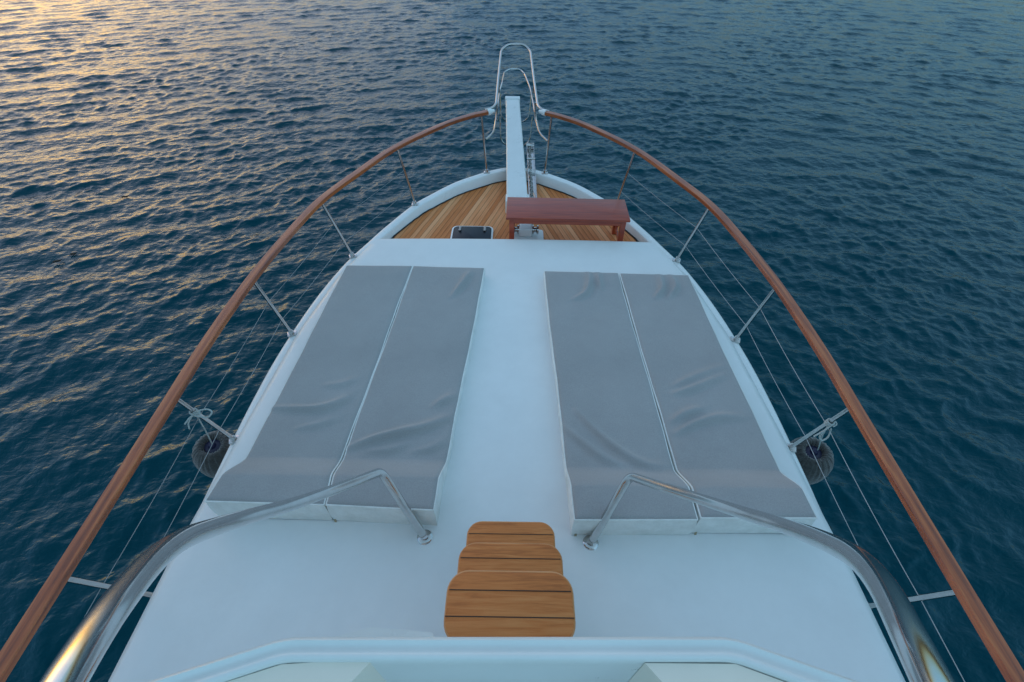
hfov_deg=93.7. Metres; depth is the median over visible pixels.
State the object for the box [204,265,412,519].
sun cushion
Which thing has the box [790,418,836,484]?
fender
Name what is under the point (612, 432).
sun cushion
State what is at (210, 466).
fender
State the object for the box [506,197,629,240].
bench
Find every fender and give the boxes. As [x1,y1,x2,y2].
[184,408,233,477]
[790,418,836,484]
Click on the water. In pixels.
(852, 170)
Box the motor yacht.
[0,43,1023,681]
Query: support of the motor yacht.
on the water
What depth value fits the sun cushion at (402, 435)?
2.99 m
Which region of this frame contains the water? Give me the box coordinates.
[0,0,1023,681]
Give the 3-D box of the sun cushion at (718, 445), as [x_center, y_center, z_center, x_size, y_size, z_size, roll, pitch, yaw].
[1.204,0.201,3.202,0.605,0.206,2.187,-1,45,-1]
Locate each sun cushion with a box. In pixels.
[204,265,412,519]
[325,266,484,524]
[543,271,697,535]
[619,273,817,534]

